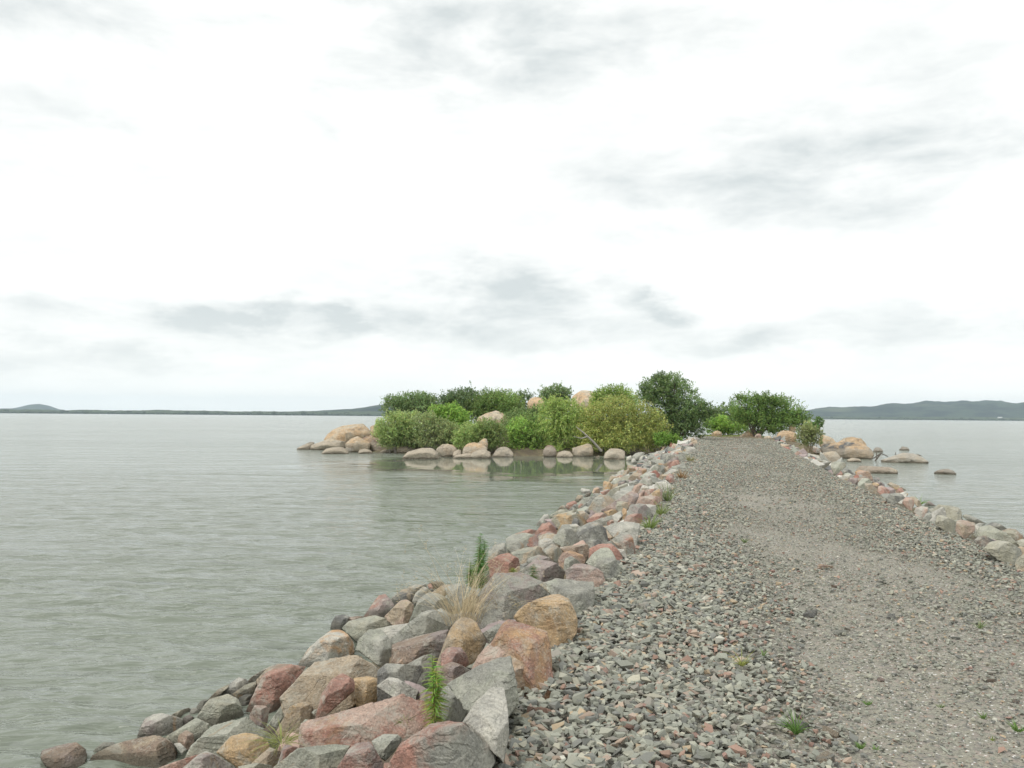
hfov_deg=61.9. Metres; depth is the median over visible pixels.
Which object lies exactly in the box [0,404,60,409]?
hills
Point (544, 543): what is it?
rock
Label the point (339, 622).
rock
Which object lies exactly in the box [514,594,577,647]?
rock
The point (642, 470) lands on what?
rock
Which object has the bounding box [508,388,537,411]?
tree
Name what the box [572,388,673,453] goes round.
shrub
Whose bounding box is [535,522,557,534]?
rock
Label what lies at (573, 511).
rock
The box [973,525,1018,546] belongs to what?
rock
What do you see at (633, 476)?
rock
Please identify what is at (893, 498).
rock
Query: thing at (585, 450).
boulder
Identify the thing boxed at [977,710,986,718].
grass tuft
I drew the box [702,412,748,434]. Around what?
shrub
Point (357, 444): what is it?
boulder
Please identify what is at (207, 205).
sky
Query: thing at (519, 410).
shrub
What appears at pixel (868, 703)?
grass tuft
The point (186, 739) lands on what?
rock
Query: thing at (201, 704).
rock
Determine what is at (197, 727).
rock
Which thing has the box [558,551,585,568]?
rock
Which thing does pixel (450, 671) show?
rock
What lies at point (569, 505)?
rock
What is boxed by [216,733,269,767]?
rock
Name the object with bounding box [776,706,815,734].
grass tuft
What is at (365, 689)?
rock
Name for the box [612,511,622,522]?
rock
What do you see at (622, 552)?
rock
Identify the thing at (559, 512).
rock
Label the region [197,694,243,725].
rock
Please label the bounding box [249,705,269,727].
rock
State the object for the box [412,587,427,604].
rock
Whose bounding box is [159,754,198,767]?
rock
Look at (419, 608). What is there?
rock
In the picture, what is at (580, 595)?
rock
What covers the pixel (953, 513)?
rock
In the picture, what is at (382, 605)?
rock
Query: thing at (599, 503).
rock
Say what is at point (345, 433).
boulder
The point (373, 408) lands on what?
hills
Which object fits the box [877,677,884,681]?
stone
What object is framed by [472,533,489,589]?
weed
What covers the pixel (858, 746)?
grass tuft
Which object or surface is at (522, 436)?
shrub
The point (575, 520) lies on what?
rock
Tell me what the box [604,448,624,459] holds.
boulder
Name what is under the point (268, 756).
rock
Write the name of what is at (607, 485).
rock
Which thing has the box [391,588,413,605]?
rock
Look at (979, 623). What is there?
grass tuft
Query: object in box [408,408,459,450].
shrub
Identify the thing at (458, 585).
rock
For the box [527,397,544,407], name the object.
boulder
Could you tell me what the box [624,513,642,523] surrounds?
rock
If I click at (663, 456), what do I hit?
rock
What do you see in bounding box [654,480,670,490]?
rock
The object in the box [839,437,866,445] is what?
boulder
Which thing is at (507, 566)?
rock
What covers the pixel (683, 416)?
tree
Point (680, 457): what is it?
rock
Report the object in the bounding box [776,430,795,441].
boulder
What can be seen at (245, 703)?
rock
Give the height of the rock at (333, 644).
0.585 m
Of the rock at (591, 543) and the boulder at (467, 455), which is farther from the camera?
the boulder at (467, 455)
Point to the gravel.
(574, 674)
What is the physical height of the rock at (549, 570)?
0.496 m
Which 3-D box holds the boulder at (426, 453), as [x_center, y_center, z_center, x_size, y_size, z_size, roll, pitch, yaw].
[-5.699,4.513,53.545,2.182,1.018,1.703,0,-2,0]
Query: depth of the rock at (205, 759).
5.21 m
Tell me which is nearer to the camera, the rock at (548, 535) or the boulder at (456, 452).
the rock at (548, 535)
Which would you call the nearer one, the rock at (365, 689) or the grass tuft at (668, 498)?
the rock at (365, 689)
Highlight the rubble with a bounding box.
[278,435,1023,762]
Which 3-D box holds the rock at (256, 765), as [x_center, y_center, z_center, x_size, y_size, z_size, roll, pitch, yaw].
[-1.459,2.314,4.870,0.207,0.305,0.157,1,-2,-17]
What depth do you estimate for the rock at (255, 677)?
8.57 m
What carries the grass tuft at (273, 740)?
on the ground at (527, 452)
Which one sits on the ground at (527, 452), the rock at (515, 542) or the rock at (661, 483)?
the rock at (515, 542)
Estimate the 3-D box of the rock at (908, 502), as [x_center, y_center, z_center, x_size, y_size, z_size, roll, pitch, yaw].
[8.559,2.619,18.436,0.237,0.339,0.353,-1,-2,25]
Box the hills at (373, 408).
[306,405,417,411]
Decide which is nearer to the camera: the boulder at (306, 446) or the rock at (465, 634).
the rock at (465, 634)
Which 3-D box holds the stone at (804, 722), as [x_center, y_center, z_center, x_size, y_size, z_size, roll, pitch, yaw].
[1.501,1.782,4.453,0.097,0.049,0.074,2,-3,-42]
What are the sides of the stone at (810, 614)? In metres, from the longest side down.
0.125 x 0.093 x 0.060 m
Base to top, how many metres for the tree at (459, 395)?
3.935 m
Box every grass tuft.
[237,719,310,764]
[634,512,667,528]
[654,500,670,514]
[658,481,684,500]
[674,470,690,477]
[683,455,696,460]
[726,646,755,665]
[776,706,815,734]
[855,741,867,748]
[862,700,872,704]
[963,619,985,628]
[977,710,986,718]
[1006,718,1023,732]
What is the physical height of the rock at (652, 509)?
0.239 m
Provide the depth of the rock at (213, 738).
6.26 m
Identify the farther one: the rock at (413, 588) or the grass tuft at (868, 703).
the rock at (413, 588)
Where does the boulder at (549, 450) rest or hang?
on the ground at (527, 452)
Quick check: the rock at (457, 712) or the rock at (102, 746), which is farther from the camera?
the rock at (102, 746)
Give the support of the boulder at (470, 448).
in the water
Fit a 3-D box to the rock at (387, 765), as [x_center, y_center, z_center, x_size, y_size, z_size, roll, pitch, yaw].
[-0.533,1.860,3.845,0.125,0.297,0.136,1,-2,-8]
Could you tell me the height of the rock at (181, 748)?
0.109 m
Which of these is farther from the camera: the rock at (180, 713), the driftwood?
the driftwood
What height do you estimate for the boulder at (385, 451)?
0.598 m
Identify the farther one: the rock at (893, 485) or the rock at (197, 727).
the rock at (893, 485)
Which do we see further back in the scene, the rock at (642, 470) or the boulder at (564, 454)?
the boulder at (564, 454)
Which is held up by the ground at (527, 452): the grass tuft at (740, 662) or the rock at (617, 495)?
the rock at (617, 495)
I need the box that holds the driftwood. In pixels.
[869,451,895,460]
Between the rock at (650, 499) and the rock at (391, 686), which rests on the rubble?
the rock at (391, 686)
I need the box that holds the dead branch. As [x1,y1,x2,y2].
[573,427,602,451]
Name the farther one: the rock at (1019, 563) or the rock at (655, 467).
the rock at (655, 467)
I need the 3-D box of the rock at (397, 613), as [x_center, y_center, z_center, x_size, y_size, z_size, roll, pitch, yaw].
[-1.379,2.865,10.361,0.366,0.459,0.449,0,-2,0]
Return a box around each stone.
[779,662,791,667]
[792,719,808,729]
[803,609,817,617]
[815,751,834,765]
[817,564,832,569]
[822,725,839,737]
[832,630,846,635]
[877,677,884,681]
[887,613,895,618]
[982,678,995,682]
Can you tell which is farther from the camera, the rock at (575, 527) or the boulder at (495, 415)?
the boulder at (495, 415)
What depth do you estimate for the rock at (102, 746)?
6.79 m
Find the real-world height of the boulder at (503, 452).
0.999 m
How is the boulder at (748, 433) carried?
on the ground at (527, 452)
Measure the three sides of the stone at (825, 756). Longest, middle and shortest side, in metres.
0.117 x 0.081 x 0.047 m
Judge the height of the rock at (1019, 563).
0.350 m
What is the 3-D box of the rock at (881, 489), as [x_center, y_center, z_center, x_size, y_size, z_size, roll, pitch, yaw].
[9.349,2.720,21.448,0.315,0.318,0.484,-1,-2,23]
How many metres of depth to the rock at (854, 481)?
22.98 m
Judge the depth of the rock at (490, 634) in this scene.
6.57 m
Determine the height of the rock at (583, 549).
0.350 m
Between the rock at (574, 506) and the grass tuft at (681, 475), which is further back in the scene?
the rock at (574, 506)
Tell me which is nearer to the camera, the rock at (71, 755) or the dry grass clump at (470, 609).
the rock at (71, 755)
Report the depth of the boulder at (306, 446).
66.05 m
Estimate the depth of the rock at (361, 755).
3.95 m
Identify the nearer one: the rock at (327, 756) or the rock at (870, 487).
the rock at (327, 756)
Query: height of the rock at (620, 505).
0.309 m
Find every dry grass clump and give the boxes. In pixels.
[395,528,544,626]
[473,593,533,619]
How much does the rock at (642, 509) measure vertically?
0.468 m
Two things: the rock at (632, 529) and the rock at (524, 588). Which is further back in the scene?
the rock at (632, 529)
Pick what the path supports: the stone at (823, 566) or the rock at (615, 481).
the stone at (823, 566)
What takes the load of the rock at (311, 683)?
on the ground at (527, 452)
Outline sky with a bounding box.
[0,0,1023,414]
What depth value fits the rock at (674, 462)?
28.04 m
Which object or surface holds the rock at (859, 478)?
on the ground at (527, 452)
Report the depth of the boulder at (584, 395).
72.62 m
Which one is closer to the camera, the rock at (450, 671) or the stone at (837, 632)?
the rock at (450, 671)
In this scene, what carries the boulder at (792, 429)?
on the ground at (527, 452)
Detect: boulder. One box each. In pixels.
[297,442,313,449]
[310,439,344,449]
[321,447,348,453]
[324,424,370,442]
[345,436,370,451]
[345,447,354,451]
[358,449,372,453]
[362,435,385,450]
[370,425,377,436]
[380,449,391,452]
[396,444,417,452]
[402,448,438,458]
[436,444,456,456]
[453,450,460,456]
[453,453,470,457]
[462,442,486,453]
[470,449,490,457]
[477,411,506,427]
[478,438,487,448]
[492,447,513,456]
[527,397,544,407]
[543,445,555,456]
[557,451,572,456]
[571,390,595,421]
[572,443,592,456]
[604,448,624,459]
[712,431,721,436]
[739,429,753,436]
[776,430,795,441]
[789,424,795,432]
[819,435,835,446]
[821,441,873,458]
[822,451,840,462]
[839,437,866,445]
[847,458,861,461]
[856,466,897,473]
[873,447,882,451]
[881,453,928,462]
[934,469,955,473]
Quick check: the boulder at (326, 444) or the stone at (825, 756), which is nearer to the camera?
the stone at (825, 756)
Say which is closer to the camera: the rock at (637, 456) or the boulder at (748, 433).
the rock at (637, 456)
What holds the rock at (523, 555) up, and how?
on the ground at (527, 452)
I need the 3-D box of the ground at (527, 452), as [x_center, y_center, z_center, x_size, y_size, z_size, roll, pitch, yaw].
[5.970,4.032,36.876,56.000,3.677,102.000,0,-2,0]
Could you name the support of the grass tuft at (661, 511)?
on the gravel
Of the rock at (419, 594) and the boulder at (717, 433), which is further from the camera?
the boulder at (717, 433)
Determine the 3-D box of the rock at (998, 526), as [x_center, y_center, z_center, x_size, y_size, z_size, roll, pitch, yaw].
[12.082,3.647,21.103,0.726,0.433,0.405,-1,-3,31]
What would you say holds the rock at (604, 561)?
on the path
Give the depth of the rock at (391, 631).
8.81 m
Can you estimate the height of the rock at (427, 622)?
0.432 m
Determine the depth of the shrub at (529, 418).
61.54 m
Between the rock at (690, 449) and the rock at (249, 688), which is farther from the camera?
the rock at (690, 449)
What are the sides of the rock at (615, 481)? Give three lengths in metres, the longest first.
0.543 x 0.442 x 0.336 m
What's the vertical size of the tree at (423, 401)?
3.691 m
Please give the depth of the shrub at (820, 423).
58.83 m
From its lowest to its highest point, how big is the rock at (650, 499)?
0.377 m
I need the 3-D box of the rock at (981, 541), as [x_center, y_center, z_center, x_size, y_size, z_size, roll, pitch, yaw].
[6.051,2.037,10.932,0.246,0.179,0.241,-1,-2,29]
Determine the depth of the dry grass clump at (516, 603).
8.05 m
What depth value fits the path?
5.81 m
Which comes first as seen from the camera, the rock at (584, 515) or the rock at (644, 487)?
the rock at (584, 515)
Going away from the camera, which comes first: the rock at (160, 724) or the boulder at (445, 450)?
the rock at (160, 724)
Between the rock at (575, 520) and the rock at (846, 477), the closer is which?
the rock at (575, 520)
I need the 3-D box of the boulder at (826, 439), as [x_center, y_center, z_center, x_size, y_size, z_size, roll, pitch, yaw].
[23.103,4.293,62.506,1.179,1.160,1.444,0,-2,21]
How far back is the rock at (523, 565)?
11.02 m
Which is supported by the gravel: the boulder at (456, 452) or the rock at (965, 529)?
the rock at (965, 529)
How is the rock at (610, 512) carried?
on the ground at (527, 452)
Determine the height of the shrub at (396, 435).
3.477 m
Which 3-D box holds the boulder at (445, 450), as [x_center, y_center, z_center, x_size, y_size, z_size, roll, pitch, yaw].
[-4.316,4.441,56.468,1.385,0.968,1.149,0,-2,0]
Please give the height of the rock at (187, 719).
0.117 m
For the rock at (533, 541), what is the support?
on the ground at (527, 452)
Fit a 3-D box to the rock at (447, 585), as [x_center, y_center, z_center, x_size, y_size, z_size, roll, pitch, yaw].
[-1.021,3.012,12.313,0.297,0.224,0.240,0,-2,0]
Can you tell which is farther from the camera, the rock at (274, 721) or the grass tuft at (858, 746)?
the rock at (274, 721)
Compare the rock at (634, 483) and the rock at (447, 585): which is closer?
the rock at (447, 585)
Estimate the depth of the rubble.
25.19 m
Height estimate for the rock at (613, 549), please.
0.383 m
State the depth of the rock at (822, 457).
41.58 m
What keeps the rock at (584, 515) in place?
on the rock at (558, 520)
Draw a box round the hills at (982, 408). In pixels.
[775,400,1023,417]
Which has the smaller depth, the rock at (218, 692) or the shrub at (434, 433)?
the rock at (218, 692)
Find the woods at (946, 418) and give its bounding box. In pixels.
[801,416,1023,420]
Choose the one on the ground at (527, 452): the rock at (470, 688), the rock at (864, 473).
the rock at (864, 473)
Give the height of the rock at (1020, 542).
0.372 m
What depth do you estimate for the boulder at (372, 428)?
63.06 m
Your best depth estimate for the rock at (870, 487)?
23.27 m
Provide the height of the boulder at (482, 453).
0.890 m
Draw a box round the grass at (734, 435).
[701,434,764,436]
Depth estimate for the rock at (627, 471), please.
33.82 m
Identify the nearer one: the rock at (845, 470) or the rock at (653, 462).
the rock at (845, 470)
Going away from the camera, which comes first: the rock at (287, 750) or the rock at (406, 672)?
the rock at (287, 750)
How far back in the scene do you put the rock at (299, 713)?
6.33 m
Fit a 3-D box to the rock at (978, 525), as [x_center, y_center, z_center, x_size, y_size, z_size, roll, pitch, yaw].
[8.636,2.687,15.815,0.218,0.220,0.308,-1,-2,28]
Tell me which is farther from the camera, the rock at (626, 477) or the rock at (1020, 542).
the rock at (626, 477)
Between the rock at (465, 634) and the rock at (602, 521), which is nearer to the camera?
the rock at (465, 634)
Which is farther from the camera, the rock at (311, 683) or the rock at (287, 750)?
the rock at (311, 683)
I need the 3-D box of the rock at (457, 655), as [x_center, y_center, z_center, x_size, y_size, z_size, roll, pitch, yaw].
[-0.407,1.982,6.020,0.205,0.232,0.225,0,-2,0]
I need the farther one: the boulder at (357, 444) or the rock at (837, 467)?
the boulder at (357, 444)
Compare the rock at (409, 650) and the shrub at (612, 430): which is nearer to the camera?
the rock at (409, 650)
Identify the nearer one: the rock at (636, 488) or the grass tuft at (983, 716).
the grass tuft at (983, 716)
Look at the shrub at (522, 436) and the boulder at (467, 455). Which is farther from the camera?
the shrub at (522, 436)
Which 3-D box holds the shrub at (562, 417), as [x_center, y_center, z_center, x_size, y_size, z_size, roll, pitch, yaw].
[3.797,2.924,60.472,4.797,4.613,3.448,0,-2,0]
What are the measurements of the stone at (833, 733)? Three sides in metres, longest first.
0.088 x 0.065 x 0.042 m
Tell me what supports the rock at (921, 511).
on the path
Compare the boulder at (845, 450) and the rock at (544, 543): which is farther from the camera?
the boulder at (845, 450)
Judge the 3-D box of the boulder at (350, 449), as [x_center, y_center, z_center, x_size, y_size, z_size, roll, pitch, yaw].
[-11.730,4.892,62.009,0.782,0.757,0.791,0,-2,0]
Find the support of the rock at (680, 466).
on the ground at (527, 452)
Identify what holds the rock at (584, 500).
on the ground at (527, 452)
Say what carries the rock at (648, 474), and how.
on the ground at (527, 452)
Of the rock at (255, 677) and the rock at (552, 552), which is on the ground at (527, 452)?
the rock at (552, 552)
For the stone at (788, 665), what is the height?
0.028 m
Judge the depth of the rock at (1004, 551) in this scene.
9.56 m
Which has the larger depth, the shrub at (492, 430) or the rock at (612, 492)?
the shrub at (492, 430)
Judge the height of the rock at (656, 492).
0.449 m
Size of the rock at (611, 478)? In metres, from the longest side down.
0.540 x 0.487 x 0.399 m
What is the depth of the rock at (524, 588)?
8.15 m
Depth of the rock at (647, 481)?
21.96 m
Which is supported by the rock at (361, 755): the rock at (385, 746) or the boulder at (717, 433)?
the rock at (385, 746)
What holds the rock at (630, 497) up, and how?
on the ground at (527, 452)
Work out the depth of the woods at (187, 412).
2709.68 m
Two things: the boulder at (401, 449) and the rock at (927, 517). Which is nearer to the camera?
the rock at (927, 517)
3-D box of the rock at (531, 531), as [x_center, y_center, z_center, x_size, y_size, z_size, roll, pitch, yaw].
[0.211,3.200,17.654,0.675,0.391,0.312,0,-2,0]
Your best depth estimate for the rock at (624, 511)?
14.29 m
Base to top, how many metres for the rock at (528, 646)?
0.522 m
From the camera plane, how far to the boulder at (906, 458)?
52.65 m
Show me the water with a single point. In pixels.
(150, 565)
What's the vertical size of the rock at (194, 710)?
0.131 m
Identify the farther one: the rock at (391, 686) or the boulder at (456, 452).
the boulder at (456, 452)
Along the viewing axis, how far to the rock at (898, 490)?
28.30 m
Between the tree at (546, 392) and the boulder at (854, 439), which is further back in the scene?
the tree at (546, 392)
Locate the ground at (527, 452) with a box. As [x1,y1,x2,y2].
[263,434,975,767]
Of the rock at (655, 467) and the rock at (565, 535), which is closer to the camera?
the rock at (565, 535)
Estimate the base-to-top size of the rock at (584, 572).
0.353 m
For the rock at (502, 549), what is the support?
on the ground at (527, 452)
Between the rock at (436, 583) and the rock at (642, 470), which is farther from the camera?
the rock at (642, 470)
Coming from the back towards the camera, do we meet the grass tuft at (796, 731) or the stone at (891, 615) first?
the stone at (891, 615)
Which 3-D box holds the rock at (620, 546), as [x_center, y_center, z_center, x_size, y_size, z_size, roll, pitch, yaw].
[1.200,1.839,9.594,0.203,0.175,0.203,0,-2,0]
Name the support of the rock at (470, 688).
on the gravel
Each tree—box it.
[378,389,442,419]
[432,380,486,420]
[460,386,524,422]
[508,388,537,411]
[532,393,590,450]
[537,380,573,410]
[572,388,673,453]
[587,381,642,415]
[635,370,720,438]
[710,399,747,434]
[725,389,814,436]
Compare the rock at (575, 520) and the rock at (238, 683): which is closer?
the rock at (238, 683)
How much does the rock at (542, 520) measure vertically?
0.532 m
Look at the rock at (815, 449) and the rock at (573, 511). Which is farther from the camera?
the rock at (815, 449)
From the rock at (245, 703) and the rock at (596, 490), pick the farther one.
the rock at (596, 490)
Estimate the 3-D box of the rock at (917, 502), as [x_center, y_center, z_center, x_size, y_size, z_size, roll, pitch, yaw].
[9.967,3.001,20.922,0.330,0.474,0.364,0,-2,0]
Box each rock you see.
[40,742,86,767]
[90,735,177,767]
[94,742,114,751]
[137,713,182,737]
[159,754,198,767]
[165,718,208,748]
[172,708,190,717]
[174,743,186,754]
[177,730,194,749]
[183,715,193,724]
[183,751,233,767]
[184,717,279,767]
[189,708,198,713]
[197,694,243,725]
[197,699,207,710]
[208,684,228,699]
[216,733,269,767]
[219,677,247,696]
[232,681,255,698]
[238,763,271,767]
[239,694,252,704]
[241,700,249,705]
[246,664,304,712]
[248,666,270,681]
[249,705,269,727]
[251,747,280,767]
[256,663,278,686]
[268,706,283,727]
[273,744,349,767]
[275,701,311,736]
[279,744,297,761]
[280,655,377,718]
[298,630,354,666]
[298,694,431,747]
[315,673,354,718]
[330,614,348,629]
[337,742,382,767]
[342,615,391,641]
[347,616,363,621]
[354,676,376,706]
[356,629,391,667]
[364,594,393,616]
[371,734,402,760]
[377,663,423,701]
[377,677,417,699]
[378,623,407,638]
[384,763,391,767]
[385,600,413,624]
[389,721,495,767]
[390,609,453,644]
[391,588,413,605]
[391,629,447,668]
[407,584,427,593]
[409,653,434,688]
[410,593,451,620]
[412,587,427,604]
[428,581,443,588]
[432,584,449,595]
[434,617,486,675]
[437,662,469,690]
[439,686,467,721]
[441,647,468,667]
[444,583,465,611]
[447,656,518,717]
[463,687,508,761]
[471,643,524,696]
[477,572,549,629]
[483,623,500,642]
[487,543,506,566]
[487,553,519,576]
[491,619,552,699]
[506,533,534,553]
[511,546,547,566]
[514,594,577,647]
[516,529,536,533]
[519,560,564,581]
[520,563,527,569]
[526,555,558,564]
[527,531,556,546]
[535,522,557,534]
[536,514,548,524]
[538,533,562,551]
[538,538,554,549]
[539,578,594,619]
[542,544,562,562]
[550,509,567,517]
[551,509,576,518]
[551,512,586,529]
[552,524,578,546]
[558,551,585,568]
[560,544,588,563]
[564,556,580,570]
[565,501,576,509]
[565,564,605,586]
[568,504,577,510]
[569,524,579,532]
[572,518,578,524]
[575,495,582,501]
[575,522,608,540]
[577,496,594,508]
[578,511,588,519]
[581,488,589,492]
[584,540,608,547]
[585,512,606,522]
[586,548,620,578]
[587,495,614,515]
[588,543,623,564]
[592,487,599,493]
[593,517,612,525]
[600,490,609,494]
[601,491,638,510]
[603,481,612,489]
[604,509,621,520]
[605,521,639,545]
[606,483,627,498]
[607,532,634,554]
[609,476,617,481]
[610,539,626,553]
[611,477,619,483]
[612,490,628,500]
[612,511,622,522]
[616,475,630,483]
[616,501,628,511]
[618,480,627,485]
[618,549,626,558]
[622,508,626,519]
[623,468,635,474]
[623,503,651,521]
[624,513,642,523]
[628,472,642,480]
[628,480,638,485]
[632,452,644,460]
[632,483,646,492]
[636,495,659,504]
[637,468,646,473]
[638,485,648,494]
[638,490,644,499]
[638,503,655,515]
[639,472,655,481]
[639,478,652,485]
[644,488,655,495]
[649,465,660,471]
[650,489,661,501]
[651,460,663,465]
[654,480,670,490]
[660,454,666,459]
[663,469,677,474]
[665,473,674,482]
[668,460,679,468]
[669,455,682,460]
[672,464,686,469]
[685,447,697,452]
[811,446,820,453]
[820,451,828,460]
[831,461,845,475]
[839,474,854,480]
[842,468,854,474]
[847,478,857,485]
[855,470,872,479]
[858,476,877,488]
[864,483,879,494]
[877,485,890,494]
[885,493,904,504]
[887,482,905,489]
[895,488,903,492]
[902,497,913,509]
[910,496,921,506]
[914,506,927,516]
[923,513,931,520]
[924,501,934,505]
[929,504,961,519]
[935,515,955,533]
[955,520,974,538]
[962,514,985,523]
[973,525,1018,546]
[974,523,983,531]
[974,536,994,546]
[983,540,1021,563]
[985,522,1006,529]
[1002,528,1023,540]
[1015,554,1023,571]
[1016,539,1023,546]
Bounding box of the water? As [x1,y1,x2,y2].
[0,413,1023,767]
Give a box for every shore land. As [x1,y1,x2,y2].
[0,409,661,416]
[811,416,1023,420]
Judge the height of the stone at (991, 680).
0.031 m
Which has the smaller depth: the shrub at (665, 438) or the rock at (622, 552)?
the rock at (622, 552)
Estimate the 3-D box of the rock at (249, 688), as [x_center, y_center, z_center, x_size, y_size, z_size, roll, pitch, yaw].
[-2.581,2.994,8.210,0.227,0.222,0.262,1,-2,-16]
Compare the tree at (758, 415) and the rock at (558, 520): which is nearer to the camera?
the rock at (558, 520)
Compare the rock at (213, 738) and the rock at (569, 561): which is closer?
the rock at (213, 738)
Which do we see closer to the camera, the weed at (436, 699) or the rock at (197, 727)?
the weed at (436, 699)
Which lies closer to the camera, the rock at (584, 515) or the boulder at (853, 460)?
the rock at (584, 515)
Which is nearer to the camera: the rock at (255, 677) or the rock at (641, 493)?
the rock at (255, 677)
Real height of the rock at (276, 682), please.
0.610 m
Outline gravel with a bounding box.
[492,436,1023,767]
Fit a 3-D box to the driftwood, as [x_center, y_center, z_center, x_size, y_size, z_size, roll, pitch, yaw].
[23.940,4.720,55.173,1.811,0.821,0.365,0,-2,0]
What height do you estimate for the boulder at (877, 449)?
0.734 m
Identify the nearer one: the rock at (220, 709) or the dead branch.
the rock at (220, 709)
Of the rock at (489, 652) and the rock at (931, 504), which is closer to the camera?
the rock at (489, 652)
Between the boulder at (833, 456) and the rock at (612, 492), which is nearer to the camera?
the rock at (612, 492)
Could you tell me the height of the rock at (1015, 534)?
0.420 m
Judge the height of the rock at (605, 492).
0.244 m
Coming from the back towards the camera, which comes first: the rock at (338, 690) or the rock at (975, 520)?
the rock at (975, 520)
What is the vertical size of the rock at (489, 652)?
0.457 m
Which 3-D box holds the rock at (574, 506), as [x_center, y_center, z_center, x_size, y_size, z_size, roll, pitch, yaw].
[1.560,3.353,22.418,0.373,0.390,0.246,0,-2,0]
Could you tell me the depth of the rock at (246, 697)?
7.98 m
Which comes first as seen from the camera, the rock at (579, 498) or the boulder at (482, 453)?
the rock at (579, 498)
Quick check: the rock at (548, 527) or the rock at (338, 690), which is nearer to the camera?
the rock at (338, 690)
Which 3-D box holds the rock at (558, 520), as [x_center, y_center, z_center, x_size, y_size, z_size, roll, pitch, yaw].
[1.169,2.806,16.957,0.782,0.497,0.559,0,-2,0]
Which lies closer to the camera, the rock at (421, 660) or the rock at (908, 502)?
the rock at (421, 660)
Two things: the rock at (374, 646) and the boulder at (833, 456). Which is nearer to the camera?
the rock at (374, 646)
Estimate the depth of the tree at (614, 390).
63.55 m
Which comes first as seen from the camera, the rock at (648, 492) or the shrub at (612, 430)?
the rock at (648, 492)
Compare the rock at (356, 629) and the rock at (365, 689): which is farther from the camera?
the rock at (356, 629)
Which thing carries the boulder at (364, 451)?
on the ground at (527, 452)
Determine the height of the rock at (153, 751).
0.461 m
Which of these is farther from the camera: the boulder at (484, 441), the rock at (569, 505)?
the boulder at (484, 441)
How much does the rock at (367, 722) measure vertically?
0.471 m
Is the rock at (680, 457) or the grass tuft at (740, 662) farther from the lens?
the rock at (680, 457)
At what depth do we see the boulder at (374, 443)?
62.57 m
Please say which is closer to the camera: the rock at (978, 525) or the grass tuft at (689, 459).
the rock at (978, 525)
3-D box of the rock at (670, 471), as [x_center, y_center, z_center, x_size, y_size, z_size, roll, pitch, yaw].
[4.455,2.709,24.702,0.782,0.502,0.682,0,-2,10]
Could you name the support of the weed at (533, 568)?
on the rock at (524, 588)
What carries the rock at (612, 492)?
on the ground at (527, 452)
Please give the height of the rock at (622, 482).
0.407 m
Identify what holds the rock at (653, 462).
on the ground at (527, 452)
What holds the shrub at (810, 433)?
on the ground at (527, 452)
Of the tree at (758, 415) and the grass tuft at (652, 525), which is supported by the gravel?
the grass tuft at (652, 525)
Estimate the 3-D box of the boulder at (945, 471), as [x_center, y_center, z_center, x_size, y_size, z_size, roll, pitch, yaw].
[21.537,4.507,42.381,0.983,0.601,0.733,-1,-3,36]
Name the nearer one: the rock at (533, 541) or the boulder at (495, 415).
the rock at (533, 541)
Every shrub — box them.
[370,407,426,452]
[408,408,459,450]
[424,400,472,430]
[450,416,510,452]
[498,410,547,436]
[500,403,546,421]
[501,415,548,449]
[652,429,682,446]
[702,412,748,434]
[794,420,825,453]
[806,416,824,446]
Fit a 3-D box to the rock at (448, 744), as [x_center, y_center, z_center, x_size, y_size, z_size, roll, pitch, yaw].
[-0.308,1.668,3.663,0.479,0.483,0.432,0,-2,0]
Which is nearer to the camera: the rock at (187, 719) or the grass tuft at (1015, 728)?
the grass tuft at (1015, 728)
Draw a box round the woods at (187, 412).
[0,409,389,415]
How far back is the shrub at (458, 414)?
61.48 m
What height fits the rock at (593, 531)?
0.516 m
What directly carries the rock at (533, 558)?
on the ground at (527, 452)
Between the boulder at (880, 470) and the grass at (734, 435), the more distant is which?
the grass at (734, 435)
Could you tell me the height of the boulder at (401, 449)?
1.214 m
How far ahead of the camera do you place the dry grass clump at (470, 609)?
7.95 m
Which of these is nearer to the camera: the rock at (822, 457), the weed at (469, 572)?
the weed at (469, 572)
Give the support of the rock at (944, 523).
on the gravel
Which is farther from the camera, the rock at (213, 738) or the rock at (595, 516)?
the rock at (595, 516)
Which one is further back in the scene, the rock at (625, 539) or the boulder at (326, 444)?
the boulder at (326, 444)
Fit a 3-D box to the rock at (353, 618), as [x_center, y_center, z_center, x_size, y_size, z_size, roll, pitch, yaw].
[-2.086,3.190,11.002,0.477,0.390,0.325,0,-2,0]
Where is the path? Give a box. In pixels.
[496,437,1023,767]
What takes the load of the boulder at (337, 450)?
in the water
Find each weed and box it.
[418,655,450,726]
[463,562,475,586]
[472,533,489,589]
[526,564,539,579]
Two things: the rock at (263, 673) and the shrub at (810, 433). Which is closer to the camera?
the rock at (263, 673)

